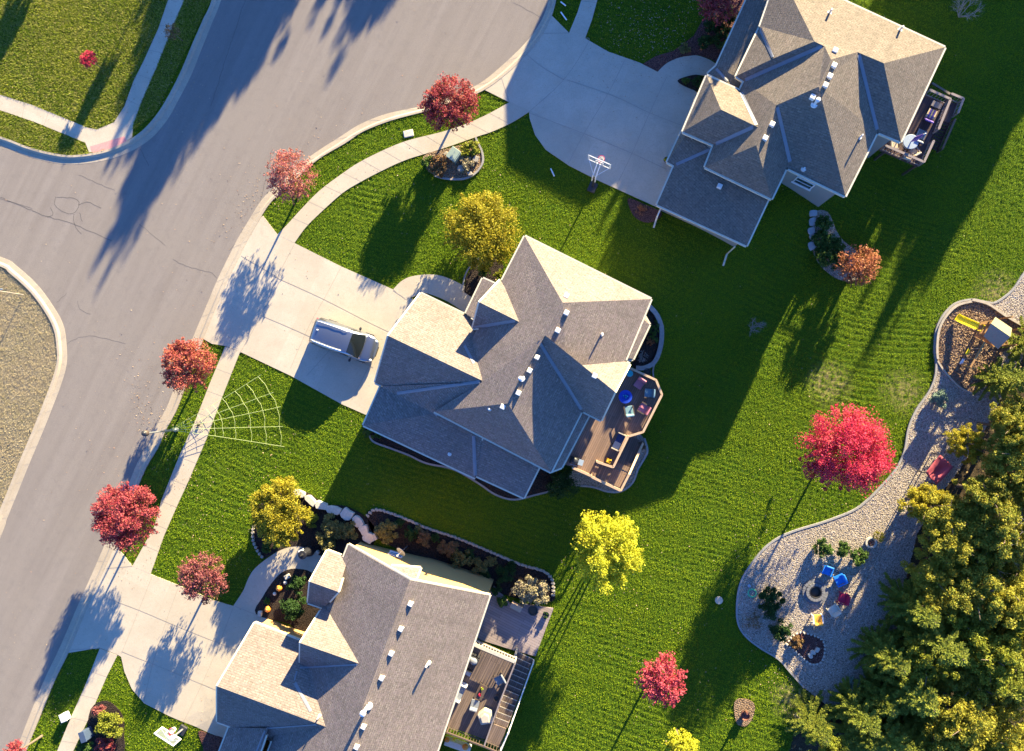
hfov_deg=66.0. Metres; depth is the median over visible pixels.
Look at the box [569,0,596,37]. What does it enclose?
pavement
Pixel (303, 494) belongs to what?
limestone block
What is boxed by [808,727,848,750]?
woodland tree
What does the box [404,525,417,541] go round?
shrub
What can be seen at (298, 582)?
shrub
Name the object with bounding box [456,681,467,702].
patio sofa
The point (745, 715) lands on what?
fire bowl
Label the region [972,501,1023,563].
woodland tree
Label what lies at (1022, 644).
woodland tree
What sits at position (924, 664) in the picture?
woodland tree
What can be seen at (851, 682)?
shrub
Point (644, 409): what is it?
chair
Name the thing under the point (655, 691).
maple tree
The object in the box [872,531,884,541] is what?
shrub
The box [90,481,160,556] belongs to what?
maple tree
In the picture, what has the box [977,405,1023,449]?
woodland tree
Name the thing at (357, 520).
limestone block
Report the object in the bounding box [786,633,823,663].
pit bed
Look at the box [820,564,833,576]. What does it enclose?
chair
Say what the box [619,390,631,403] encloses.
fire table
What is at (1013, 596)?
woodland tree
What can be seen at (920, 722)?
spruce tree
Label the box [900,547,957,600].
woodland tree
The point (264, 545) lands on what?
shrub
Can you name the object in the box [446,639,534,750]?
deck
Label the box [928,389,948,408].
shrub
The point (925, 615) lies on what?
spruce tree
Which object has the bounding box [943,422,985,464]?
woodland tree
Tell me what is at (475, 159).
boulder
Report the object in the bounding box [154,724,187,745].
basketball hoop
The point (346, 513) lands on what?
limestone block
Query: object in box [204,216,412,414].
driveway
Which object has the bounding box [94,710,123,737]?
shrub
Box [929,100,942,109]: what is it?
side table
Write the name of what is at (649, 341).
shrub
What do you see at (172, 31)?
sapling
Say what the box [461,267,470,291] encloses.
bed edging
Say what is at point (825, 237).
shrub
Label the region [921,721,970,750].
woodland tree
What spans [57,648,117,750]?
pavement
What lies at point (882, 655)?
spruce tree
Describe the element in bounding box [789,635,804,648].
shrub
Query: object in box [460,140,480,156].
shrub
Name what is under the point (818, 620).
chair
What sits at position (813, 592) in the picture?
fire pit
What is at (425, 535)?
shrub
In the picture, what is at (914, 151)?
chair
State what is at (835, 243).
shrub
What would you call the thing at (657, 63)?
entry bed
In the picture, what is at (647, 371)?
planter
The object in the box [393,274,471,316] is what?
front walk
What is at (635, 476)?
bed edging
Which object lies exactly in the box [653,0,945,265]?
family house
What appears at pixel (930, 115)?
lounge chair
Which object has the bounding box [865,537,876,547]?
tree ring
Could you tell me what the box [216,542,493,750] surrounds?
family house
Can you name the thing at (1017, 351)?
tree
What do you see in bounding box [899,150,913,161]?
chair
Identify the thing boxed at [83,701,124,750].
shrub bed
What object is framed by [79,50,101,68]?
sapling
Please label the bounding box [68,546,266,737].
driveway
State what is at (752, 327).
bare shrub
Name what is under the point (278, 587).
pumpkin
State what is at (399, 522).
shrub
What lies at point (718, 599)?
round cover
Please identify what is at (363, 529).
limestone block
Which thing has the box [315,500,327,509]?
limestone block
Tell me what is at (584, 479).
deck bed
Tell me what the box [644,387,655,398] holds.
chair
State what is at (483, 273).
shrub
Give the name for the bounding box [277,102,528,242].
pavement
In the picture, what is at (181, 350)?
maple tree
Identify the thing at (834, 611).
chair
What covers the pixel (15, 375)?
dry grass
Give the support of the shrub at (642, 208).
on the corner bed at (649, 214)
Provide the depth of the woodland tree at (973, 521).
54.15 m
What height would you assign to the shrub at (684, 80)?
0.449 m
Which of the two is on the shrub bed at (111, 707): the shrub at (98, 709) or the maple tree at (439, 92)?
the shrub at (98, 709)
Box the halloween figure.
[298,545,314,558]
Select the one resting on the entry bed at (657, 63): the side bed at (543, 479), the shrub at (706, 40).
the shrub at (706, 40)
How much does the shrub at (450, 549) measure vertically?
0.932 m
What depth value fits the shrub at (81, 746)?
61.54 m
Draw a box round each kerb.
[0,0,220,163]
[0,257,66,536]
[19,0,555,750]
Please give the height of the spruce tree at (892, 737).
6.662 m
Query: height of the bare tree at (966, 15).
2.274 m
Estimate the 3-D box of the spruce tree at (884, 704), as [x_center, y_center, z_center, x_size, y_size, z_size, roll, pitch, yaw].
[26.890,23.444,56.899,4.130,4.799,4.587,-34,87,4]
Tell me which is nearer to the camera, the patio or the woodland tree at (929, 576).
the woodland tree at (929, 576)
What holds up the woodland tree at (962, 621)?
on the ground at (830, 374)
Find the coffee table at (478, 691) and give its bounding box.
[474,682,487,700]
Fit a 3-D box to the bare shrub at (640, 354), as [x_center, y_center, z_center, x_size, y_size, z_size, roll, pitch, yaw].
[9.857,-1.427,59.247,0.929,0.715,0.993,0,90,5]
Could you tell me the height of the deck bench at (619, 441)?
0.800 m
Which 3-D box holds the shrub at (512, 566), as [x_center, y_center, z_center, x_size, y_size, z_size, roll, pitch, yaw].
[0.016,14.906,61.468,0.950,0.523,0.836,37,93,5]
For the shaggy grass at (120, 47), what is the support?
on the ground at (830, 374)
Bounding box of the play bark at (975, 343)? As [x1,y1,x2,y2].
[937,303,1020,391]
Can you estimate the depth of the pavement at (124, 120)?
62.34 m
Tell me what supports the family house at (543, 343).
on the ground at (830, 374)
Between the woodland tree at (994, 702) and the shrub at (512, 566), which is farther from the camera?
the shrub at (512, 566)
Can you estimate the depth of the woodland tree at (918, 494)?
55.38 m
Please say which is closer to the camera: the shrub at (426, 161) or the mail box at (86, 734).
the shrub at (426, 161)
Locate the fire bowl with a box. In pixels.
[740,710,749,720]
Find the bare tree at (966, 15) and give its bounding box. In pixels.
[951,0,981,20]
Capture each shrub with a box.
[75,739,93,750]
[91,704,105,716]
[93,737,116,750]
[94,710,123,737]
[262,542,270,553]
[263,597,269,604]
[279,595,306,620]
[285,574,305,594]
[304,511,318,527]
[315,530,335,550]
[320,512,344,539]
[340,521,357,539]
[362,429,380,438]
[374,518,398,544]
[394,518,405,528]
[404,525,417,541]
[412,524,421,534]
[416,530,430,547]
[421,155,434,166]
[427,154,447,177]
[430,533,439,542]
[436,539,455,557]
[450,548,472,567]
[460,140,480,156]
[460,155,474,172]
[464,548,474,559]
[471,557,490,572]
[478,264,490,276]
[479,571,490,578]
[486,556,497,566]
[490,584,501,595]
[493,269,502,280]
[495,564,515,584]
[497,596,507,607]
[505,561,516,570]
[511,574,549,605]
[546,465,580,499]
[635,205,646,215]
[637,350,647,361]
[646,336,653,345]
[648,320,658,342]
[678,42,690,53]
[682,78,689,84]
[691,75,702,87]
[697,34,713,49]
[703,16,721,32]
[711,24,731,49]
[719,5,738,27]
[742,609,762,629]
[748,317,765,335]
[758,586,785,620]
[768,618,793,642]
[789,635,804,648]
[811,229,830,250]
[812,537,834,558]
[814,214,833,233]
[814,245,835,266]
[822,233,845,254]
[831,248,849,269]
[836,540,852,557]
[849,676,862,690]
[850,547,868,566]
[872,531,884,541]
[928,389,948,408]
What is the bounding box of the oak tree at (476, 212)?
[439,190,523,272]
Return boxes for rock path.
[738,276,1023,704]
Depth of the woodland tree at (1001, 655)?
53.30 m
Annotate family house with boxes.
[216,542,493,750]
[362,235,651,498]
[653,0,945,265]
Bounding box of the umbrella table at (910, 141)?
[902,133,925,148]
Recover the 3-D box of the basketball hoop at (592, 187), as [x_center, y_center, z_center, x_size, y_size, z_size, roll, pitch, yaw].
[5.951,-14.708,56.883,2.001,3.870,1.629,-43,86,4]
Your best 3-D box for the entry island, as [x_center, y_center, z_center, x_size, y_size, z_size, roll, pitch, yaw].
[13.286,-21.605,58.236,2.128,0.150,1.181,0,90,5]
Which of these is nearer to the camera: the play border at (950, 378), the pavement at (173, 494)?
the play border at (950, 378)
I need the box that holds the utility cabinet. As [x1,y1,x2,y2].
[446,146,461,163]
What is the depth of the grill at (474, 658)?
58.44 m
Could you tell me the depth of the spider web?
61.05 m
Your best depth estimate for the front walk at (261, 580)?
60.89 m
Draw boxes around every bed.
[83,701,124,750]
[198,730,222,750]
[254,491,374,557]
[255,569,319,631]
[364,428,560,498]
[367,510,554,601]
[423,140,481,177]
[464,255,503,296]
[549,434,645,490]
[627,198,661,222]
[632,310,658,367]
[643,0,743,71]
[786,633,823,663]
[812,210,863,280]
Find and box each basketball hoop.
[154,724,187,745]
[587,155,610,193]
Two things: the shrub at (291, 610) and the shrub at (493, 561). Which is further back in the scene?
the shrub at (493, 561)
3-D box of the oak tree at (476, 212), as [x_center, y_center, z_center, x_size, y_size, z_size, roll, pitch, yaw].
[-2.180,-10.595,57.795,6.350,3.918,6.140,0,90,5]
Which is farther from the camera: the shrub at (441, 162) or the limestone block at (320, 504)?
the limestone block at (320, 504)
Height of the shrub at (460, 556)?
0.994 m
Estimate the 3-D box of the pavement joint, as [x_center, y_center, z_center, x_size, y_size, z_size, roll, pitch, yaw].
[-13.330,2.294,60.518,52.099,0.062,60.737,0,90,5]
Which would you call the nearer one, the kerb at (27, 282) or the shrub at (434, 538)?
the shrub at (434, 538)
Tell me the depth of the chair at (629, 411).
57.86 m
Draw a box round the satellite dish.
[397,546,407,555]
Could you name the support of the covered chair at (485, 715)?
on the deck at (515, 668)
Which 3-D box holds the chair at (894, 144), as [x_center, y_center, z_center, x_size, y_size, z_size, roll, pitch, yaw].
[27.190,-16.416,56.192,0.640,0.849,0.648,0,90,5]
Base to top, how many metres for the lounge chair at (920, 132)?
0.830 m
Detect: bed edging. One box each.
[369,435,547,500]
[434,137,483,180]
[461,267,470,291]
[576,438,648,492]
[636,305,663,369]
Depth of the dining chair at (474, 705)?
58.83 m
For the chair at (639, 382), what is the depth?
57.81 m
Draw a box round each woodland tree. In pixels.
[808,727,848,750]
[897,482,950,525]
[899,630,959,689]
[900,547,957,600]
[901,583,962,633]
[915,488,969,545]
[918,517,980,573]
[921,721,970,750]
[930,690,1001,750]
[936,562,1005,630]
[938,551,981,587]
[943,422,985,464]
[943,598,995,644]
[948,662,1008,709]
[951,468,1014,521]
[952,500,997,547]
[963,624,1023,696]
[969,545,1020,580]
[969,721,1010,750]
[970,517,998,562]
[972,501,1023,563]
[975,675,1023,724]
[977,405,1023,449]
[979,421,1023,483]
[982,606,1016,637]
[984,570,1023,633]
[984,705,1023,750]
[989,390,1023,421]
[992,550,1023,586]
[1002,476,1023,519]
[1002,628,1023,677]
[1008,472,1023,506]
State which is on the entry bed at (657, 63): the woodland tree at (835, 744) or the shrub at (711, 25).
the shrub at (711, 25)
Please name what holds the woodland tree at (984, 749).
on the ground at (830, 374)
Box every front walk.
[234,546,321,613]
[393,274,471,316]
[658,55,715,80]
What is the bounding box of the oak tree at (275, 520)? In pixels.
[247,476,312,548]
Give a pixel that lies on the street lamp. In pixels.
(145, 433)
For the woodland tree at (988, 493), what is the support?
on the ground at (830, 374)
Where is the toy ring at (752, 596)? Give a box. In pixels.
[748,589,756,597]
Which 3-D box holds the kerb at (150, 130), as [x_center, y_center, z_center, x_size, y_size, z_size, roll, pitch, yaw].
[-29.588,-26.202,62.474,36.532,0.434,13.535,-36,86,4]
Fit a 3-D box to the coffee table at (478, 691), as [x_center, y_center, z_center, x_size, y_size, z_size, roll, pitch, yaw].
[-2.307,23.639,59.051,0.620,0.445,1.150,26,92,5]
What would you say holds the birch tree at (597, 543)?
on the ground at (830, 374)
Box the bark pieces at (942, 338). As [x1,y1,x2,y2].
[939,302,1021,391]
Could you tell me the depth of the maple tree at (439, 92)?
56.75 m
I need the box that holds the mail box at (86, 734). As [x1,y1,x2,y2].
[78,726,93,742]
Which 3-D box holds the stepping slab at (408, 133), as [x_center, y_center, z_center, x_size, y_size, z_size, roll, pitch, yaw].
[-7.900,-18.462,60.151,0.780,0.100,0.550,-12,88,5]
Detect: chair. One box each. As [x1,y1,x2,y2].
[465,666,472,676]
[469,697,479,711]
[477,707,492,724]
[492,671,506,687]
[623,405,634,416]
[632,377,646,390]
[637,401,650,415]
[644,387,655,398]
[811,613,823,625]
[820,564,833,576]
[826,603,841,617]
[832,572,848,587]
[836,591,850,605]
[888,141,898,150]
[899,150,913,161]
[908,146,921,156]
[915,128,926,143]
[922,108,937,123]
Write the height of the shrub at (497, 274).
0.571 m
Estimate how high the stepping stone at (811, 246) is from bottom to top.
0.300 m
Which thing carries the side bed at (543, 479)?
on the ground at (830, 374)
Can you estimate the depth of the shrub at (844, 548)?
58.71 m
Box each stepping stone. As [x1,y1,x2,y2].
[807,227,814,234]
[808,242,815,250]
[809,210,816,216]
[809,217,815,225]
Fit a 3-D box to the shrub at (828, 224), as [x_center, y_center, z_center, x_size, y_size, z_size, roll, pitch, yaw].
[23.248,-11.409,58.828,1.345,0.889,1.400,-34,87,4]
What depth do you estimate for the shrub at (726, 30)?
57.30 m
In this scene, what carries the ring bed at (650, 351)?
on the ground at (830, 374)
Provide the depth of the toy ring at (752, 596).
59.90 m
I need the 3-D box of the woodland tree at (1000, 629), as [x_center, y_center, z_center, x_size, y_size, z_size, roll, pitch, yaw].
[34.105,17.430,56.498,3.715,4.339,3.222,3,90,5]
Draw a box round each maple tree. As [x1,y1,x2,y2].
[2,734,43,750]
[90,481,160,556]
[159,337,217,394]
[175,550,228,604]
[263,147,320,204]
[417,71,480,132]
[634,651,687,708]
[696,0,741,26]
[794,402,897,497]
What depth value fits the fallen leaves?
61.13 m
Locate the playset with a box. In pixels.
[954,314,1023,371]
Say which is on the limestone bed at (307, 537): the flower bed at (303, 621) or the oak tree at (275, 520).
the oak tree at (275, 520)
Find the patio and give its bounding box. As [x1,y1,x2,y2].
[477,586,553,655]
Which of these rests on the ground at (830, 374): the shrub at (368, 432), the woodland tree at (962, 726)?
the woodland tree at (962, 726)
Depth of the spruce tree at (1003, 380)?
56.45 m
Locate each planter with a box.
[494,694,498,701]
[528,606,537,615]
[543,612,548,618]
[606,457,611,462]
[644,368,650,374]
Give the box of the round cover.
[715,596,722,603]
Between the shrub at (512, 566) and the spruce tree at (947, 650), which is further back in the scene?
the shrub at (512, 566)
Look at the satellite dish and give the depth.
58.46 m
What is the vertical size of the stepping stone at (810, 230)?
0.300 m
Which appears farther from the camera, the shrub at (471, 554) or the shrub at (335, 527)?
the shrub at (471, 554)
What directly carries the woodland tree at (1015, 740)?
on the ground at (830, 374)
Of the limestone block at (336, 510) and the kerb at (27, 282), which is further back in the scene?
the kerb at (27, 282)
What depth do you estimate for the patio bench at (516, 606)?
61.25 m
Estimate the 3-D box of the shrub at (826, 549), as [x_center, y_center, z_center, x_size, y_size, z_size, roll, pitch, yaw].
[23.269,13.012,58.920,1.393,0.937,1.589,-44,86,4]
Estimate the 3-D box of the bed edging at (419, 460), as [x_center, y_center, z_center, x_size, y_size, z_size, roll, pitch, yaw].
[-3.968,7.461,60.832,15.060,2.655,1.891,17,91,5]
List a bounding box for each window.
[388,550,402,557]
[791,176,814,190]
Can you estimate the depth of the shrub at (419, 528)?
59.88 m
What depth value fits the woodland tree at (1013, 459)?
53.71 m
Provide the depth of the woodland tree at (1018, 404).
54.51 m
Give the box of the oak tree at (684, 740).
[662,727,699,750]
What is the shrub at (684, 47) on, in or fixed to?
on the entry bed at (657, 63)
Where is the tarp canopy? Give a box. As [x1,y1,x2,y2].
[917,453,953,484]
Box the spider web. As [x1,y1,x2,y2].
[172,375,283,446]
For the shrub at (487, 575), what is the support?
on the wall bed at (376, 518)
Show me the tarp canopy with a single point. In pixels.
(938, 470)
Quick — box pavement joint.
[22,0,682,742]
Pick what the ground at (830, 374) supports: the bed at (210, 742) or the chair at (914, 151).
the bed at (210, 742)
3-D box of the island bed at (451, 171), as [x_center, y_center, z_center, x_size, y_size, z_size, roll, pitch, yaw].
[-4.377,-16.112,59.862,4.522,0.150,2.605,-15,88,5]
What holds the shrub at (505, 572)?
on the wall bed at (376, 518)
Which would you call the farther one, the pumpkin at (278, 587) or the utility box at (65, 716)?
the utility box at (65, 716)
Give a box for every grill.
[469,652,480,665]
[569,455,583,465]
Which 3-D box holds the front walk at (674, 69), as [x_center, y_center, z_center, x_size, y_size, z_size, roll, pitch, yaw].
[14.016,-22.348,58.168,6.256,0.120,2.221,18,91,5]
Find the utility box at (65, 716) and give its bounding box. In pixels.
[58,711,70,722]
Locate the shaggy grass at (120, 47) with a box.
[0,0,209,155]
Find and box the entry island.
[678,75,703,90]
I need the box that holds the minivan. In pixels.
[309,318,378,362]
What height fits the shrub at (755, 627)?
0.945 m
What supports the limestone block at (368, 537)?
on the limestone bed at (307, 537)
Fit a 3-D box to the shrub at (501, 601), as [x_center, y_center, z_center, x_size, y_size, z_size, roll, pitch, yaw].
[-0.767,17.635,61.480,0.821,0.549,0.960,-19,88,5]
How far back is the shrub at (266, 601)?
60.67 m
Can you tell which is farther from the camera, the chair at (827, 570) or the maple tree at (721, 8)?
the chair at (827, 570)
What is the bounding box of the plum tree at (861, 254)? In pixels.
[833,243,881,286]
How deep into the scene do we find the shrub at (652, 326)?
58.88 m
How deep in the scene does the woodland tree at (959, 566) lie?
54.96 m
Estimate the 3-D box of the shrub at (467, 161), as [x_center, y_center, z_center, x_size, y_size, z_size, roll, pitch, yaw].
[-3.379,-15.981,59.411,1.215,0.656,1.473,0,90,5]
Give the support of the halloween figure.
on the front walk at (261, 580)
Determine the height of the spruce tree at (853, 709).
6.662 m
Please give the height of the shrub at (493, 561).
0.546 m
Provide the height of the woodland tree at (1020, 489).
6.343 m
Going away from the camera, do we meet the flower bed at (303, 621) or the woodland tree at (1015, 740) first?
the woodland tree at (1015, 740)
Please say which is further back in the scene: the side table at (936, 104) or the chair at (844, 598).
the chair at (844, 598)
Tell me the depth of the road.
62.11 m
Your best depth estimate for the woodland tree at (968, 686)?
54.37 m
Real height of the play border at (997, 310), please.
0.560 m
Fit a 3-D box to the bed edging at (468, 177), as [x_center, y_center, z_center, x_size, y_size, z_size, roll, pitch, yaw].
[-3.620,-15.846,59.843,4.364,0.400,2.115,-42,86,4]
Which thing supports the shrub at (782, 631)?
on the rock path
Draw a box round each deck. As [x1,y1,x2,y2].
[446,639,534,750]
[565,367,662,490]
[873,82,964,175]
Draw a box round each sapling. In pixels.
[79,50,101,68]
[163,23,182,40]
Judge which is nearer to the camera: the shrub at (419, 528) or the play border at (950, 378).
the play border at (950, 378)
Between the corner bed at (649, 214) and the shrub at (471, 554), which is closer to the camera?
the corner bed at (649, 214)
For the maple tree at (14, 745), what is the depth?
59.69 m
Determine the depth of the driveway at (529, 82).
58.80 m
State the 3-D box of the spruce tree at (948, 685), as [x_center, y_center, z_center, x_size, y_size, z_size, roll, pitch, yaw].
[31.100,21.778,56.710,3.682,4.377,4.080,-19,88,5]
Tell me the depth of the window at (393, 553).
59.12 m
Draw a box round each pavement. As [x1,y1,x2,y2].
[0,0,183,151]
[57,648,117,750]
[133,346,239,573]
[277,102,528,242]
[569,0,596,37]
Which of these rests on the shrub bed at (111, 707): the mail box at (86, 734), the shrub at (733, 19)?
the mail box at (86, 734)
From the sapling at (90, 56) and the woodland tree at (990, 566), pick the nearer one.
the woodland tree at (990, 566)
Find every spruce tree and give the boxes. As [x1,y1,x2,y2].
[784,688,837,745]
[826,676,881,737]
[831,711,884,750]
[845,662,900,718]
[846,620,911,679]
[858,706,913,750]
[861,645,941,718]
[877,572,941,630]
[877,614,969,667]
[885,714,928,750]
[900,704,946,738]
[930,664,960,695]
[970,356,1023,402]
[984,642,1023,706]
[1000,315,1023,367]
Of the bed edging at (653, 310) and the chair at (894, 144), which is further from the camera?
the bed edging at (653, 310)
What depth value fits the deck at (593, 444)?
58.46 m
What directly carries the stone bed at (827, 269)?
on the ground at (830, 374)
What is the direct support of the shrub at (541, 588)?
on the wall bed at (376, 518)
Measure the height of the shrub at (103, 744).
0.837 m
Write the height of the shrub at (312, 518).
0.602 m
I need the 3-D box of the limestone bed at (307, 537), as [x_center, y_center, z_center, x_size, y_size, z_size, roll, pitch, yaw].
[-15.145,11.476,60.668,9.686,0.188,5.270,0,90,5]
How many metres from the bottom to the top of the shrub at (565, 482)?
1.671 m
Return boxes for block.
[293,489,305,497]
[304,495,315,506]
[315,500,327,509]
[326,505,341,514]
[340,507,354,519]
[352,515,364,526]
[358,524,368,535]
[362,532,373,543]
[371,534,377,541]
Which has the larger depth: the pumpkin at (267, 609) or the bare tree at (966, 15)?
the pumpkin at (267, 609)
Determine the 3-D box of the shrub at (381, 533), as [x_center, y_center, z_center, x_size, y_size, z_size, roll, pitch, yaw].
[-9.380,11.757,59.503,1.898,1.100,1.793,-34,87,4]
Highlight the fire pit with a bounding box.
[802,579,827,604]
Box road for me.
[0,0,547,750]
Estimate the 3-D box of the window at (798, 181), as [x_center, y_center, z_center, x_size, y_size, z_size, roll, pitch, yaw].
[20.673,-13.611,55.896,1.500,1.440,0.140,28,92,5]
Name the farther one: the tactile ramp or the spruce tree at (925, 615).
the tactile ramp
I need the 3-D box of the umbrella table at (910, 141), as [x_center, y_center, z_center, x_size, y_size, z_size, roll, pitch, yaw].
[28.184,-16.548,55.341,1.060,2.359,1.052,0,90,5]
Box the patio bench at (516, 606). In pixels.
[510,600,523,611]
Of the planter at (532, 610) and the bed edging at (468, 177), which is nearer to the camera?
the bed edging at (468, 177)
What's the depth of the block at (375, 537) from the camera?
59.76 m
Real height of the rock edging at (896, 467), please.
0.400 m
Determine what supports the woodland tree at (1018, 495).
on the ground at (830, 374)
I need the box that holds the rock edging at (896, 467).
[736,272,1023,687]
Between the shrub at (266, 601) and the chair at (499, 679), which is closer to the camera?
the chair at (499, 679)
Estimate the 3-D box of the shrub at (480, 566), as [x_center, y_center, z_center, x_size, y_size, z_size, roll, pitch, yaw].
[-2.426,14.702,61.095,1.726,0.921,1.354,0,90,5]
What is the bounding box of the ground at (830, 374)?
[0,0,1023,750]
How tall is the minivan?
1.998 m
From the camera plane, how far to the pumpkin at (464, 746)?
60.95 m
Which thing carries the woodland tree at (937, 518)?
on the ground at (830, 374)
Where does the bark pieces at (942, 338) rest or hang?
on the play bark at (975, 343)
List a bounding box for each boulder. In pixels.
[457,165,464,171]
[472,155,478,162]
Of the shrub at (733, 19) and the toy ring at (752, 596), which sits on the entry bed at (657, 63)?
the shrub at (733, 19)
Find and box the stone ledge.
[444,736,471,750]
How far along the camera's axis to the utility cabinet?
59.04 m
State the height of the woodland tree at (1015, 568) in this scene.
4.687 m
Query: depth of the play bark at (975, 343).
58.62 m
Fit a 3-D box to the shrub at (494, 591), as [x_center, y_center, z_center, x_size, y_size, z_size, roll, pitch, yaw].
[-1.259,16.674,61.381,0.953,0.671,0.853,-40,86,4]
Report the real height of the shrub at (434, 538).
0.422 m
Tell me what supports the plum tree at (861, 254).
on the stone bed at (827, 269)
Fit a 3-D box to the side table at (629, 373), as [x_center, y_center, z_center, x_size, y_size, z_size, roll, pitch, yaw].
[8.659,-0.140,58.081,0.480,0.510,0.475,0,90,5]
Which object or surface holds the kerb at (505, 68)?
on the road
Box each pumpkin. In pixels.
[264,606,270,612]
[276,585,281,590]
[462,744,467,749]
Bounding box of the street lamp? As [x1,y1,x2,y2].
[141,428,178,436]
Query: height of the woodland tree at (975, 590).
6.554 m
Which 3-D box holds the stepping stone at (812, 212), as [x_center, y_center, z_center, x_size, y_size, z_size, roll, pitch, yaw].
[22.538,-12.146,59.058,0.592,0.300,0.480,0,90,5]
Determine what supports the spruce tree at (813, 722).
on the ground at (830, 374)
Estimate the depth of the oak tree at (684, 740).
57.66 m
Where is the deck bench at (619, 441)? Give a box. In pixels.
[611,432,626,451]
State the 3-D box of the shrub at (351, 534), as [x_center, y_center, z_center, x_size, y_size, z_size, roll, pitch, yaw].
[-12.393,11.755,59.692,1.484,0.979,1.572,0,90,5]
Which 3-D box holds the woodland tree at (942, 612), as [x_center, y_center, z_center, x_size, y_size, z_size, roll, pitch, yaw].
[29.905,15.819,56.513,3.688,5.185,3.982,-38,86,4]
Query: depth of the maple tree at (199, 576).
58.46 m
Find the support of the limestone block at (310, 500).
on the limestone bed at (307, 537)
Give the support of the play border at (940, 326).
on the ground at (830, 374)
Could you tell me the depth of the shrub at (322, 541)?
59.77 m
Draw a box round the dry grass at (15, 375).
[0,268,56,507]
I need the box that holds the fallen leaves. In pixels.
[1,0,999,745]
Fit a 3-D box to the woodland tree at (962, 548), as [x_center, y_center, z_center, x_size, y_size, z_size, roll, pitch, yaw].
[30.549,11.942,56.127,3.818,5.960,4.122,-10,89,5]
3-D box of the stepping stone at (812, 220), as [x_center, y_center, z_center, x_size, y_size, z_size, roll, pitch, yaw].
[22.547,-11.549,59.215,0.525,0.300,0.609,-6,89,5]
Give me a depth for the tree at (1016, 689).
53.67 m
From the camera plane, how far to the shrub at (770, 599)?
59.07 m
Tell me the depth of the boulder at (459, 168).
59.45 m
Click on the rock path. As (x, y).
(809, 609)
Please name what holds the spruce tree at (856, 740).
on the ground at (830, 374)
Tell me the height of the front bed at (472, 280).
0.150 m
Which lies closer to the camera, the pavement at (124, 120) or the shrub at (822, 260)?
the shrub at (822, 260)
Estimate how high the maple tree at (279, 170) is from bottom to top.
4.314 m
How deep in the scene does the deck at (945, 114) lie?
56.44 m
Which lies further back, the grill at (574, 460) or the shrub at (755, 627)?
the shrub at (755, 627)
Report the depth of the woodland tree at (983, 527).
54.19 m
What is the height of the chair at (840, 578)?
0.849 m
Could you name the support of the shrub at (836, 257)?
on the stone bed at (827, 269)
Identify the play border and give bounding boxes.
[935,300,971,358]
[937,360,971,393]
[972,299,1020,325]
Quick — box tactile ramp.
[90,137,125,152]
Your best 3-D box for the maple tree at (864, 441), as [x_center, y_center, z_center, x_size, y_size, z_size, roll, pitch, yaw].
[23.641,5.170,56.207,6.904,7.146,6.767,0,90,5]
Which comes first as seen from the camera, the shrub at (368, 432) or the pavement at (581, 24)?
the pavement at (581, 24)
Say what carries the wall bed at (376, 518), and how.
on the ground at (830, 374)
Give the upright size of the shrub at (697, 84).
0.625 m
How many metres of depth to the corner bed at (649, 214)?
58.41 m
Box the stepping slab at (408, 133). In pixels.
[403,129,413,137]
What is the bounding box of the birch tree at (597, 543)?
[570,509,645,595]
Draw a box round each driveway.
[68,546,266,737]
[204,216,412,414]
[485,16,696,206]
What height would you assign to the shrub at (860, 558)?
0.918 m
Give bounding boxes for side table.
[627,370,632,376]
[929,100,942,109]
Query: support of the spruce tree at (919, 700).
on the ground at (830, 374)
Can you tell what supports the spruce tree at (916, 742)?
on the ground at (830, 374)
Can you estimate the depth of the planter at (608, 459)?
58.05 m
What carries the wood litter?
on the ground at (830, 374)
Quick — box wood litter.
[791,364,1023,749]
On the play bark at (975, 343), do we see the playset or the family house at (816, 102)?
the playset

